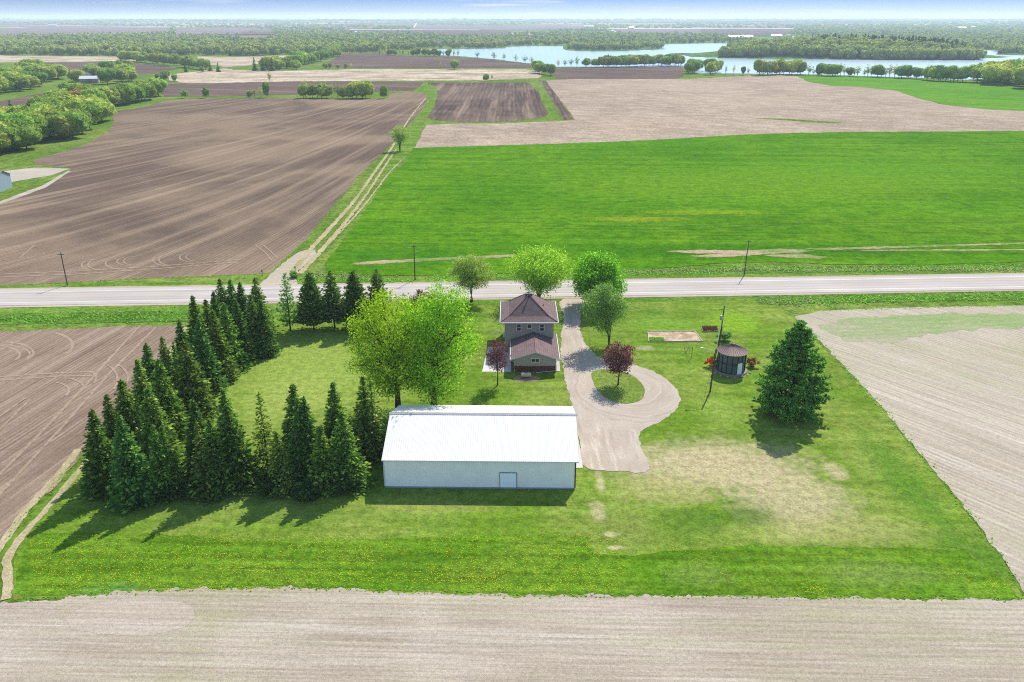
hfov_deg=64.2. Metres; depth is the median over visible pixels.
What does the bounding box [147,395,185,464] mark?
spruce tree
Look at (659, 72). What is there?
shore field
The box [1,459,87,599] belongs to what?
dirt track
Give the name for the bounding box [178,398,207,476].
spruce tree
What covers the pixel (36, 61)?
woodland tree
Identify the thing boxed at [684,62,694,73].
woodland tree
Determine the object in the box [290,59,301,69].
woodland tree
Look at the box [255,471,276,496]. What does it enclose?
evergreen bush
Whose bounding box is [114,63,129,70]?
woodland tree
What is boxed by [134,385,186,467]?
spruce tree
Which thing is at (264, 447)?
spruce tree
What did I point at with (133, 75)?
woodland tree
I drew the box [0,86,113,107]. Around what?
strip field
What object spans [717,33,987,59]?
island
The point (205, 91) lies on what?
hedge bush
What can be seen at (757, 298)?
ditch
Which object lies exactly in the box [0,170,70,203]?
field edge track
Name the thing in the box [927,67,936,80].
shore tree
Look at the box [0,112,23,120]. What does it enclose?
woodland tree
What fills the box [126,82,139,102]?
hedgerow tree
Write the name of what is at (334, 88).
willow tree
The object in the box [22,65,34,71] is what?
woodland tree
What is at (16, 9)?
sky
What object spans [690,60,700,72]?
woodland tree
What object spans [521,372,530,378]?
gas tank
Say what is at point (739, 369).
door
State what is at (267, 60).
woodland tree
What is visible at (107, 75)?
woodland tree
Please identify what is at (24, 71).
woodland tree
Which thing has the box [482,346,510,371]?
patio
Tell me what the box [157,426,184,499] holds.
spruce tree
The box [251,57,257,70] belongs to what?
conifer
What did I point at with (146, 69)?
field
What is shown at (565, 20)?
horizon wood
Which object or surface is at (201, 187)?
ploughed field
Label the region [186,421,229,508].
spruce tree
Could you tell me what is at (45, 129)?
woodland tree
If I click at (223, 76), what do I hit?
bare field
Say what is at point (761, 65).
shore tree
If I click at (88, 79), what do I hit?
farm shed
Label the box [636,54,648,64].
shore tree
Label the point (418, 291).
purple plum
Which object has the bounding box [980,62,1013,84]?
woodland tree
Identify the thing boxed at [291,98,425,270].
farm track
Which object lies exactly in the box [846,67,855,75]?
shore tree
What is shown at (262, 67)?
conifer
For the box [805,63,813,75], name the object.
shore tree
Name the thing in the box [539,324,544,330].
window
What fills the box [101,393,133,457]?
spruce tree
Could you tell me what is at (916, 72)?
shore tree
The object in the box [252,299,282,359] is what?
spruce tree
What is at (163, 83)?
hedgerow tree
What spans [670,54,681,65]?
shore tree
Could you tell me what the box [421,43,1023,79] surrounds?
lake
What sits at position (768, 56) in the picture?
island hill
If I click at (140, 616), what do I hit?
combed patch
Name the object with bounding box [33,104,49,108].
woodland tree
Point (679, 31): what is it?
field
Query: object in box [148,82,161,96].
hedgerow tree
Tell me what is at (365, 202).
track edge
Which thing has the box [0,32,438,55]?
broadleaf wood
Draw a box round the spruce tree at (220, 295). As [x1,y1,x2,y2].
[213,277,230,311]
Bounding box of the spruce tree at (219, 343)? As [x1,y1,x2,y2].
[207,309,241,384]
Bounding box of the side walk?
[556,359,559,370]
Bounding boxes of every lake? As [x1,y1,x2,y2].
[235,31,272,34]
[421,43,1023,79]
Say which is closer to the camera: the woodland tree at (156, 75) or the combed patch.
the combed patch
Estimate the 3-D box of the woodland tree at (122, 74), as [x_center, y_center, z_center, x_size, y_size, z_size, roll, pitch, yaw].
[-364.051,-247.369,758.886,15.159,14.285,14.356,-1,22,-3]
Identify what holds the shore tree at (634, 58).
on the shore field at (659, 72)
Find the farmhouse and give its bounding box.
[492,292,559,372]
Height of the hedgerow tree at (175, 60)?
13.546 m
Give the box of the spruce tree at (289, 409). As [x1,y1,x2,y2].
[280,384,300,459]
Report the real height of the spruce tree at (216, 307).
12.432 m
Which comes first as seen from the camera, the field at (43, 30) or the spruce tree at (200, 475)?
the spruce tree at (200, 475)
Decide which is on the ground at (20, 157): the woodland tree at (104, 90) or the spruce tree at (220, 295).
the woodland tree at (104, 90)
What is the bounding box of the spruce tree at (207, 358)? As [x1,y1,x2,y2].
[188,318,231,394]
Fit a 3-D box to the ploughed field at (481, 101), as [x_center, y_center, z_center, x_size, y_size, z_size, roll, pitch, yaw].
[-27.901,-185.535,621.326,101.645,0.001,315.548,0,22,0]
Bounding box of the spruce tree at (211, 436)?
[198,418,243,501]
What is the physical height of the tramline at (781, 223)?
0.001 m
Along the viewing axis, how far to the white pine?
120.25 m
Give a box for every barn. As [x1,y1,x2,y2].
[381,405,578,488]
[728,35,752,39]
[770,34,781,37]
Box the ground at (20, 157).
[0,19,1023,602]
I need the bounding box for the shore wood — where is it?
[774,28,1023,53]
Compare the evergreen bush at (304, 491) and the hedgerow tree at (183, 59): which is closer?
the evergreen bush at (304, 491)
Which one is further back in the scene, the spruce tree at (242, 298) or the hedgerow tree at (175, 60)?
the hedgerow tree at (175, 60)
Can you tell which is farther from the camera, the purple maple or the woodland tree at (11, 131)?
the woodland tree at (11, 131)
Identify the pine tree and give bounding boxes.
[274,272,301,331]
[320,269,345,327]
[337,270,370,328]
[366,269,392,317]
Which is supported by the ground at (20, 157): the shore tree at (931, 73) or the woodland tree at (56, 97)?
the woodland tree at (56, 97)
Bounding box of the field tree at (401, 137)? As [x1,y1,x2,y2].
[388,125,410,150]
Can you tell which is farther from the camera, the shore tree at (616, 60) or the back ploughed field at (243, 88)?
the shore tree at (616, 60)
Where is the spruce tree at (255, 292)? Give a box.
[250,276,279,333]
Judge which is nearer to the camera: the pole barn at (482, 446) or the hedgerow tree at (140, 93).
the pole barn at (482, 446)
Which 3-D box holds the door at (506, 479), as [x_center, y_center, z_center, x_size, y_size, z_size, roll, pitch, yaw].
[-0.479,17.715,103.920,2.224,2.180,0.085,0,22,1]
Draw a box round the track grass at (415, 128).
[383,84,436,171]
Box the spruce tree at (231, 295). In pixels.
[224,278,244,324]
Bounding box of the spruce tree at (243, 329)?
[230,298,259,364]
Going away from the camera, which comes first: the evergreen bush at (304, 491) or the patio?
the evergreen bush at (304, 491)
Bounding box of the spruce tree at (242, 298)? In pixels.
[236,282,248,321]
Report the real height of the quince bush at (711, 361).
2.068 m
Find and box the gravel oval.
[513,375,539,381]
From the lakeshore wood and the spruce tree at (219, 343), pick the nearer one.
the spruce tree at (219, 343)
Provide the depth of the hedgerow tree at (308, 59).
1062.80 m
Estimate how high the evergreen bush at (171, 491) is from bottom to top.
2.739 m
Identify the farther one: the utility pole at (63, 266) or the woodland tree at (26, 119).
the woodland tree at (26, 119)
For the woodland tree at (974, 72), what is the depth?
760.11 m
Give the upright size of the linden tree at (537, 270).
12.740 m
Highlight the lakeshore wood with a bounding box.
[438,33,762,49]
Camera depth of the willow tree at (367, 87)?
610.32 m
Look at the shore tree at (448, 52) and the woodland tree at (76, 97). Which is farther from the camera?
the shore tree at (448, 52)
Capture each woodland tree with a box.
[0,66,7,71]
[0,70,19,78]
[0,75,8,91]
[0,105,9,112]
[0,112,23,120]
[0,125,21,151]
[0,129,12,149]
[2,79,15,91]
[2,112,36,146]
[4,121,42,148]
[6,66,23,70]
[6,74,30,90]
[8,104,40,112]
[9,69,28,74]
[14,61,36,66]
[20,59,42,63]
[20,74,39,88]
[20,110,52,137]
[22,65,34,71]
[25,95,44,106]
[28,70,47,85]
[29,63,57,81]
[30,97,62,103]
[30,101,46,106]
[31,107,59,135]
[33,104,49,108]
[34,100,62,105]
[34,112,46,118]
[41,95,63,100]
[43,91,71,97]
[43,103,56,109]
[44,107,82,136]
[46,88,67,92]
[46,113,77,139]
[47,110,90,137]
[52,64,67,78]
[56,81,82,90]
[56,98,83,109]
[62,94,99,101]
[66,69,85,81]
[66,88,85,95]
[74,83,92,90]
[74,99,103,128]
[77,109,92,132]
[79,93,98,97]
[80,88,110,102]
[82,100,109,119]
[83,63,97,71]
[88,67,101,75]
[89,97,115,120]
[95,86,111,94]
[96,68,116,83]
[99,61,114,68]
[114,59,133,64]
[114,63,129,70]
[114,67,129,82]
[123,66,135,80]
[127,69,137,81]
[154,73,162,79]
[159,71,167,79]
[171,74,176,80]
[258,56,274,69]
[273,59,285,69]
[282,57,290,67]
[289,54,303,67]
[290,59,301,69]
[533,62,543,73]
[540,63,547,71]
[545,63,555,73]
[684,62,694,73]
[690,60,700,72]
[696,59,703,68]
[703,58,714,65]
[705,61,717,74]
[715,60,723,71]
[967,62,985,81]
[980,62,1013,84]
[983,59,1014,65]
[1006,58,1023,61]
[1012,66,1023,84]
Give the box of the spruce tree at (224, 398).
[214,388,254,454]
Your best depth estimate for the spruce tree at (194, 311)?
137.14 m
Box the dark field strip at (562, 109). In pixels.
[539,80,573,119]
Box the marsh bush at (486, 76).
[483,74,489,79]
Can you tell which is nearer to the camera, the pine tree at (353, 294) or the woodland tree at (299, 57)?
the pine tree at (353, 294)
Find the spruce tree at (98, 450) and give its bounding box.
[78,408,115,502]
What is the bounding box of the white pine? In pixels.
[751,319,834,425]
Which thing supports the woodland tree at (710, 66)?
on the ground at (20, 157)
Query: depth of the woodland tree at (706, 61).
919.84 m
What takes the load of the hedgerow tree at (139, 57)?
on the ground at (20, 157)
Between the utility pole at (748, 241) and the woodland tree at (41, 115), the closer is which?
the utility pole at (748, 241)
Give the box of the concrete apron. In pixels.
[576,435,582,467]
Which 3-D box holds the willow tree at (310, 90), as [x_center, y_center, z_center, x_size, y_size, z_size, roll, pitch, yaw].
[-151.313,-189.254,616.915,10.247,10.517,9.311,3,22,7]
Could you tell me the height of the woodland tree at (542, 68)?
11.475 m
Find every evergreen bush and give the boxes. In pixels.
[154,479,182,503]
[178,474,206,496]
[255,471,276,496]
[290,478,318,501]
[324,472,356,494]
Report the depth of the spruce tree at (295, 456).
103.30 m
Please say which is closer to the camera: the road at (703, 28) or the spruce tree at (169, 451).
the spruce tree at (169, 451)
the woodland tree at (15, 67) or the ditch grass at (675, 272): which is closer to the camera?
the ditch grass at (675, 272)
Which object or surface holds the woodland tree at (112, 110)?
on the ground at (20, 157)
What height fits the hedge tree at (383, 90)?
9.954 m
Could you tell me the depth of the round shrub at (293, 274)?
188.45 m
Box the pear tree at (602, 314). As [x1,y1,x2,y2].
[576,282,630,344]
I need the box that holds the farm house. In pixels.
[73,73,93,80]
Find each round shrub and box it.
[289,270,298,277]
[716,331,731,340]
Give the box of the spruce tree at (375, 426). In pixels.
[358,380,386,464]
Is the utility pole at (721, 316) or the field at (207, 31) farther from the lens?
the field at (207, 31)
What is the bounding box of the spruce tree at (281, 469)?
[265,430,300,499]
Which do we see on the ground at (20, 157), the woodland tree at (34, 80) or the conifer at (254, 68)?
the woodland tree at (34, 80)
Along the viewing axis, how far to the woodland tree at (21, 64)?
852.05 m
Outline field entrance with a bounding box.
[259,250,315,285]
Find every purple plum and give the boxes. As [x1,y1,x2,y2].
[409,289,436,313]
[484,337,510,385]
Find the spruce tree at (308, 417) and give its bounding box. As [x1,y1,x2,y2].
[290,396,320,481]
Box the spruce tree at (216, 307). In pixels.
[209,291,227,336]
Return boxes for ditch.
[0,309,276,324]
[619,263,1023,275]
[752,291,1023,303]
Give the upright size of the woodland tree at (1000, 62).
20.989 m
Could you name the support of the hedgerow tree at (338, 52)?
on the ground at (20, 157)
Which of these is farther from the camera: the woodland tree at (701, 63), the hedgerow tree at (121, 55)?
the hedgerow tree at (121, 55)
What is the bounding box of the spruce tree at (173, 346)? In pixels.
[168,341,180,398]
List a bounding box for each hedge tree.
[262,81,269,95]
[379,85,387,95]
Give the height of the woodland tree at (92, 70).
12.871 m
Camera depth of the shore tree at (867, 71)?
837.39 m
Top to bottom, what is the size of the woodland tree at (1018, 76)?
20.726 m
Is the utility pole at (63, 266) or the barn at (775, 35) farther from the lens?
the barn at (775, 35)
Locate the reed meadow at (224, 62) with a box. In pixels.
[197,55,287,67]
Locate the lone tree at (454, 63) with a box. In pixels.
[450,59,459,68]
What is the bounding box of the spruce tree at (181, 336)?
[170,319,194,379]
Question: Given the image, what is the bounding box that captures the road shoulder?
[0,273,1023,307]
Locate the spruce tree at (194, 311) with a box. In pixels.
[185,295,208,351]
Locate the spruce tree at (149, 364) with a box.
[140,342,167,390]
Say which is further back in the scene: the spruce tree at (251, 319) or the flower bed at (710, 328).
the flower bed at (710, 328)
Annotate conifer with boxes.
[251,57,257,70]
[260,57,266,70]
[269,57,275,70]
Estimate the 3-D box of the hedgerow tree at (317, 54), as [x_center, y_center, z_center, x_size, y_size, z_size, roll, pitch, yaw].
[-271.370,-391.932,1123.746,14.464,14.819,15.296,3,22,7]
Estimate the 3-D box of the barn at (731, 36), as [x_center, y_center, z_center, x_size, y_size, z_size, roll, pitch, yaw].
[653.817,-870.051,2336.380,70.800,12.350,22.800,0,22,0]
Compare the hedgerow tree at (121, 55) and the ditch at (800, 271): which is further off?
the hedgerow tree at (121, 55)
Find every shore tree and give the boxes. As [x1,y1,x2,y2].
[386,49,392,54]
[415,48,420,55]
[421,47,426,53]
[431,48,436,55]
[445,48,451,56]
[581,58,590,66]
[592,58,599,64]
[597,56,609,66]
[611,56,621,65]
[620,55,630,65]
[627,54,639,64]
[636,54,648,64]
[652,56,658,64]
[660,56,672,64]
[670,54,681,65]
[676,54,685,64]
[753,59,767,74]
[763,62,774,74]
[769,60,779,72]
[776,58,784,73]
[779,60,787,74]
[786,60,799,74]
[793,59,806,72]
[798,62,806,74]
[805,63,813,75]
[816,62,826,75]
[822,65,832,74]
[826,64,841,75]
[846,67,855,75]
[864,64,872,76]
[871,64,885,76]
[886,64,892,75]
[891,64,897,77]
[894,64,912,77]
[904,70,911,76]
[911,66,923,78]
[921,65,935,78]
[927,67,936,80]
[935,64,948,80]
[946,65,957,81]
[949,65,958,81]
[957,65,969,81]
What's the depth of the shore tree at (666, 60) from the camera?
1023.04 m
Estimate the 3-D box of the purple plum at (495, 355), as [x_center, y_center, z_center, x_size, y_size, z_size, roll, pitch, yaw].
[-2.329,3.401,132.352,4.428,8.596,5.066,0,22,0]
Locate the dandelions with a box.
[30,534,1019,596]
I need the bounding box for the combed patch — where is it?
[66,597,193,635]
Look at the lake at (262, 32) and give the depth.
3319.10 m
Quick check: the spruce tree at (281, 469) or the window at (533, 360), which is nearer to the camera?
the spruce tree at (281, 469)
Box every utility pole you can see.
[57,252,67,284]
[411,245,416,279]
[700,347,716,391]
[718,306,724,345]
[744,240,751,274]
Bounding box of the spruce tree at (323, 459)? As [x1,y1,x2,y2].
[305,425,338,501]
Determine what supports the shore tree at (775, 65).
on the stubble field at (605, 110)
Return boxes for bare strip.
[353,254,514,263]
[669,249,814,256]
[765,253,826,258]
[805,242,1023,249]
[845,249,1023,250]
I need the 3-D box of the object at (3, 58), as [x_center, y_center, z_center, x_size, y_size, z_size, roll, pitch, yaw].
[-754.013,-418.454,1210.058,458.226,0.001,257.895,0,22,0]
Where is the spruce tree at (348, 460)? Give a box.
[326,410,377,495]
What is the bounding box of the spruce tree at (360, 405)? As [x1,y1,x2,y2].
[351,374,384,462]
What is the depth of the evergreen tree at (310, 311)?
154.79 m
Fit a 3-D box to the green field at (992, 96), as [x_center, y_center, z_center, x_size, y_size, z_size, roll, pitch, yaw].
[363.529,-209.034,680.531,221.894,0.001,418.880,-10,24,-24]
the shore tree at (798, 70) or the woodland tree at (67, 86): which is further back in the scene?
the shore tree at (798, 70)
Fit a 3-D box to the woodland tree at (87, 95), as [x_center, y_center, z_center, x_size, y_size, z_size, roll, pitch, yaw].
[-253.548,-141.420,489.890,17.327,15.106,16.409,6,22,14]
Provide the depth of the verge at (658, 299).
174.64 m
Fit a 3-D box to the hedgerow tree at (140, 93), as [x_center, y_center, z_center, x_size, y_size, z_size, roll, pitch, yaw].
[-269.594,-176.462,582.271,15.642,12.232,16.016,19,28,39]
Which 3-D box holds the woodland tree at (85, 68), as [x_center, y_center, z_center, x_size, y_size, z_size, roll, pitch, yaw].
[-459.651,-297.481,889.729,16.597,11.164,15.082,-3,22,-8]
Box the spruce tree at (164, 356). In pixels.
[157,336,176,386]
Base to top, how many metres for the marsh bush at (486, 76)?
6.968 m
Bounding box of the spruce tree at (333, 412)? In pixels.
[322,381,363,456]
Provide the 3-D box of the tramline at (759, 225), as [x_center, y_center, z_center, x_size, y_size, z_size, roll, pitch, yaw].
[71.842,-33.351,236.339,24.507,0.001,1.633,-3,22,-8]
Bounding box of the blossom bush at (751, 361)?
[746,357,760,366]
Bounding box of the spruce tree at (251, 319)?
[244,294,276,358]
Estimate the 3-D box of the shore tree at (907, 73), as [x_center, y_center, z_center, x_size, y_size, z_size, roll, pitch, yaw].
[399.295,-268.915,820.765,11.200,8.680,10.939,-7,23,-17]
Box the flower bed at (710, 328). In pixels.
[701,325,718,331]
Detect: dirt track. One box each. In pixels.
[0,448,80,551]
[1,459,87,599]
[167,327,186,354]
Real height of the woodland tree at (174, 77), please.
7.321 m
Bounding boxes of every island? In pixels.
[591,369,644,403]
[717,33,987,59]
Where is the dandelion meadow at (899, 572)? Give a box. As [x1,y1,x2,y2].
[15,532,1019,599]
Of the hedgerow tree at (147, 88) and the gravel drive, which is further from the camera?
the hedgerow tree at (147, 88)
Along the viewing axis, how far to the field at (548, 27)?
4971.26 m
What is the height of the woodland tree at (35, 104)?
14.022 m
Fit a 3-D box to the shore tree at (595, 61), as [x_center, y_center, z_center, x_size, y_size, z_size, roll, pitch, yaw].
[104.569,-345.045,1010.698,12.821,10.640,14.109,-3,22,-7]
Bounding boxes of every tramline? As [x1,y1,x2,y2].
[458,222,1023,226]
[642,214,739,216]
[720,224,799,227]
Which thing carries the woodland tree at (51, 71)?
on the ground at (20, 157)
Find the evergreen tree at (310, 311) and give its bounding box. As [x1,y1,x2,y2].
[293,271,329,329]
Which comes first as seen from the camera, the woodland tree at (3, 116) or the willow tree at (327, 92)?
the woodland tree at (3, 116)
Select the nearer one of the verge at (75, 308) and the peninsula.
the verge at (75, 308)
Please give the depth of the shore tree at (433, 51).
1286.36 m
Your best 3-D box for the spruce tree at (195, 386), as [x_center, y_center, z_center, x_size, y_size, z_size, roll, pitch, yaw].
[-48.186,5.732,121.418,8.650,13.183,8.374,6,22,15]
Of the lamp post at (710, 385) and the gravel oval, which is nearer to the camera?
the lamp post at (710, 385)
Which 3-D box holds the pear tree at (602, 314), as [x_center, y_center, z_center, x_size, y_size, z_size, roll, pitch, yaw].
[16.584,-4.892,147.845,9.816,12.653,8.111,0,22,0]
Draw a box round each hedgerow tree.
[105,90,120,105]
[108,86,128,105]
[113,82,135,104]
[116,50,128,59]
[123,50,133,60]
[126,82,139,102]
[130,51,139,61]
[132,83,150,100]
[133,80,156,99]
[134,53,145,62]
[135,87,145,102]
[144,54,152,62]
[148,78,167,95]
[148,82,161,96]
[149,52,159,62]
[157,53,163,63]
[161,53,167,62]
[165,53,179,63]
[169,55,180,63]
[180,55,192,67]
[186,58,193,66]
[192,58,203,67]
[198,59,210,69]
[289,51,303,55]
[297,51,310,63]
[302,53,307,62]
[307,53,316,62]
[312,51,319,59]
[316,50,324,60]
[319,49,329,57]
[328,46,341,56]
[328,47,336,56]
[331,44,342,55]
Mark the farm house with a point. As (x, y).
(89, 74)
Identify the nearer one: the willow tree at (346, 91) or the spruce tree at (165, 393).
the spruce tree at (165, 393)
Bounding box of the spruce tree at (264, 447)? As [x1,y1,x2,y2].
[251,391,274,475]
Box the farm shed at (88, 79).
[79,76,100,82]
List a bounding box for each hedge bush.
[180,89,188,96]
[201,87,209,96]
[246,90,252,96]
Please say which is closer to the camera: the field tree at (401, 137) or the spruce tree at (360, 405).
the spruce tree at (360, 405)
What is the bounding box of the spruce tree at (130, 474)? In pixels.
[104,414,161,515]
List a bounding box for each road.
[0,274,1023,305]
[613,28,793,28]
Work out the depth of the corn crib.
137.18 m
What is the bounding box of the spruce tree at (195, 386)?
[170,339,222,420]
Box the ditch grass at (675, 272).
[0,263,1023,327]
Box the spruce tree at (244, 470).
[211,403,264,495]
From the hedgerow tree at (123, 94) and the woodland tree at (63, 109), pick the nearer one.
the woodland tree at (63, 109)
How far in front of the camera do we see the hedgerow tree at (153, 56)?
1075.25 m
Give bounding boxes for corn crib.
[714,342,748,376]
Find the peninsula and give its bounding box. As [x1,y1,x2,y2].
[563,46,661,50]
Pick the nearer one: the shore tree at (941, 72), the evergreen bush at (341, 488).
the evergreen bush at (341, 488)
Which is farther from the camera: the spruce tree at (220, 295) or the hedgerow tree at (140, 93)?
the hedgerow tree at (140, 93)
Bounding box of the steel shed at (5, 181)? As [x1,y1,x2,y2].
[0,171,12,191]
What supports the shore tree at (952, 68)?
on the ground at (20, 157)
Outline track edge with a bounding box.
[331,160,401,241]
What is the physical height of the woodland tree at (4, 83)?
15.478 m
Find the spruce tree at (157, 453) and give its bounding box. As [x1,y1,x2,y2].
[146,424,182,505]
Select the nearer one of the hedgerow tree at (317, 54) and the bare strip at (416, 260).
the bare strip at (416, 260)
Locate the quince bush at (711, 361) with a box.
[704,356,716,366]
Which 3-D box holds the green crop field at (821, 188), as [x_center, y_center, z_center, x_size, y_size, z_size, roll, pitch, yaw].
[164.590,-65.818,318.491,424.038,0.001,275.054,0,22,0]
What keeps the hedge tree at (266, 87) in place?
on the ground at (20, 157)
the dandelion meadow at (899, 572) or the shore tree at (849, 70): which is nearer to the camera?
the dandelion meadow at (899, 572)
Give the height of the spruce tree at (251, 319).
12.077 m
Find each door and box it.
[499,472,516,487]
[737,363,741,373]
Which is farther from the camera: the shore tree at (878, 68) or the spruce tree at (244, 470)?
the shore tree at (878, 68)
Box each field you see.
[0,27,168,35]
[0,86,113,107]
[0,92,426,284]
[0,324,184,538]
[0,585,1023,681]
[44,62,179,73]
[162,81,422,95]
[169,68,541,82]
[175,29,255,33]
[325,131,1023,275]
[326,53,532,67]
[369,30,507,35]
[411,25,583,29]
[415,75,1023,147]
[427,82,547,121]
[553,66,683,78]
[610,29,699,33]
[700,29,788,35]
[795,305,1023,591]
[796,75,1023,110]
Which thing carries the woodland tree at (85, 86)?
on the ground at (20, 157)
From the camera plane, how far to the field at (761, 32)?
3585.75 m
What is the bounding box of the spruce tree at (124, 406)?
[110,378,145,453]
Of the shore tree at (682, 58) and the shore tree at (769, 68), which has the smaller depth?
the shore tree at (769, 68)
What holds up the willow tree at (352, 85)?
on the ground at (20, 157)
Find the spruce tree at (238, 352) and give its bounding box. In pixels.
[216,302,253,371]
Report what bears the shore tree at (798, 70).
on the ground at (20, 157)
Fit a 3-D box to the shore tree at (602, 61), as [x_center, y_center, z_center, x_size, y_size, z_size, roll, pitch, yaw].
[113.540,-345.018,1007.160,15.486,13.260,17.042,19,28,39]
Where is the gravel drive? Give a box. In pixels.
[559,298,680,472]
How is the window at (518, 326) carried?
in the farmhouse
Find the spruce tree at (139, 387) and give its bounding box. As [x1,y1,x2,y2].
[130,358,156,423]
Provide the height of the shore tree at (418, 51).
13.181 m
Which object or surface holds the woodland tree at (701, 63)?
on the ground at (20, 157)
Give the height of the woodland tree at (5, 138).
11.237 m
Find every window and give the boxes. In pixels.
[516,324,520,330]
[531,358,539,362]
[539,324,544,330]
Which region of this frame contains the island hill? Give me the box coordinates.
[684,51,1006,58]
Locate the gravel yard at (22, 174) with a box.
[4,168,67,181]
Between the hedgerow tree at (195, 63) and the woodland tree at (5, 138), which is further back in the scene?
the hedgerow tree at (195, 63)
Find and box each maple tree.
[343,287,440,407]
[382,275,482,404]
[447,252,494,301]
[568,249,627,300]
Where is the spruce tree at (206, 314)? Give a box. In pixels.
[201,299,216,331]
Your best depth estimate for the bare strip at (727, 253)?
209.46 m
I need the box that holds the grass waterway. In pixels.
[759,118,841,122]
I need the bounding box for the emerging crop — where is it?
[818,312,1023,343]
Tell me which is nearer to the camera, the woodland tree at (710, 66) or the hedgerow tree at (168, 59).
the woodland tree at (710, 66)
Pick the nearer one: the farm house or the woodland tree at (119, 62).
the farm house
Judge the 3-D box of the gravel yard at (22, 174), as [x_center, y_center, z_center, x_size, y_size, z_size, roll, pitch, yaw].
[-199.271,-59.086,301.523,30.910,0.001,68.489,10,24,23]
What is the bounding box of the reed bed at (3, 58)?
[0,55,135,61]
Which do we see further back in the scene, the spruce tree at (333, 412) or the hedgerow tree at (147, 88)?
the hedgerow tree at (147, 88)
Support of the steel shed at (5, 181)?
on the ground at (20, 157)
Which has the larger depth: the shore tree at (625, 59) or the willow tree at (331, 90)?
the shore tree at (625, 59)
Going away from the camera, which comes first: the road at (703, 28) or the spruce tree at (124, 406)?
the spruce tree at (124, 406)
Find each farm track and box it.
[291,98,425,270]
[298,149,396,273]
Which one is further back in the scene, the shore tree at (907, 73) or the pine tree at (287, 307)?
the shore tree at (907, 73)
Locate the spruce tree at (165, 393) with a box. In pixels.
[148,358,192,447]
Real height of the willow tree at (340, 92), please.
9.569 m
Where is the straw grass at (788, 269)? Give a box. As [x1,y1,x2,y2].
[301,266,1023,306]
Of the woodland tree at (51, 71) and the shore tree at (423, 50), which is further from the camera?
the shore tree at (423, 50)
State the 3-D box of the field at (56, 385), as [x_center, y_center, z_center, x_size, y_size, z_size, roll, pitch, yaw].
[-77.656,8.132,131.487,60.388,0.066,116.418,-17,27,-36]
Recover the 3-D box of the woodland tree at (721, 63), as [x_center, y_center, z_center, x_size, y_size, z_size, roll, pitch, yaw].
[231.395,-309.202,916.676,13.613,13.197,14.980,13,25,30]
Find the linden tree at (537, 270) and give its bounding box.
[505,244,577,297]
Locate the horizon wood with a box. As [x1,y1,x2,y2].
[0,18,1023,22]
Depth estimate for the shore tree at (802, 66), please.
864.32 m
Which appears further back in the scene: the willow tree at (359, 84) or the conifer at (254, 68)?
the conifer at (254, 68)
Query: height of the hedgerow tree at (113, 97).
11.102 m
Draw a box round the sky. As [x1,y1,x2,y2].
[0,0,1023,19]
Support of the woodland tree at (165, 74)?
on the ground at (20, 157)
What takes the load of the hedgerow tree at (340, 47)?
on the ground at (20, 157)
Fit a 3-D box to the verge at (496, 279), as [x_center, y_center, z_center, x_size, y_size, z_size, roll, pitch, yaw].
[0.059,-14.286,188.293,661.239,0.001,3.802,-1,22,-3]
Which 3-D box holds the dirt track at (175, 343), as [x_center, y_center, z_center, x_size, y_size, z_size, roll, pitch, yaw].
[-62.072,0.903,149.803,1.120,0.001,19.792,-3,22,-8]
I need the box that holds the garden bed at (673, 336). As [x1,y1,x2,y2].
[648,331,702,341]
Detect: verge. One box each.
[0,270,1023,287]
[0,303,296,313]
[340,296,753,305]
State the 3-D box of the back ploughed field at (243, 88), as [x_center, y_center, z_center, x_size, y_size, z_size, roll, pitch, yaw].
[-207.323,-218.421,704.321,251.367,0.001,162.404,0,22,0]
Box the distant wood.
[0,19,1023,38]
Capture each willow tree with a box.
[297,84,307,97]
[307,84,314,97]
[313,83,327,97]
[322,86,331,95]
[327,83,335,94]
[333,82,340,95]
[338,86,344,96]
[342,86,353,98]
[347,81,359,97]
[355,81,365,97]
[359,80,373,94]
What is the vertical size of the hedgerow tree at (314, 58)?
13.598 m
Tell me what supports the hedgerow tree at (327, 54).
on the ground at (20, 157)
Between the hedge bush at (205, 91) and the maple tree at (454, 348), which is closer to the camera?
the maple tree at (454, 348)
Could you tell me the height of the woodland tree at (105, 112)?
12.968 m
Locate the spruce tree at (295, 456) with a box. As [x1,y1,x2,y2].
[286,399,313,484]
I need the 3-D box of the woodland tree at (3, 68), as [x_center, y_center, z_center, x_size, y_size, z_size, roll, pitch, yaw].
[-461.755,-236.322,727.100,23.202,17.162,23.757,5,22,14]

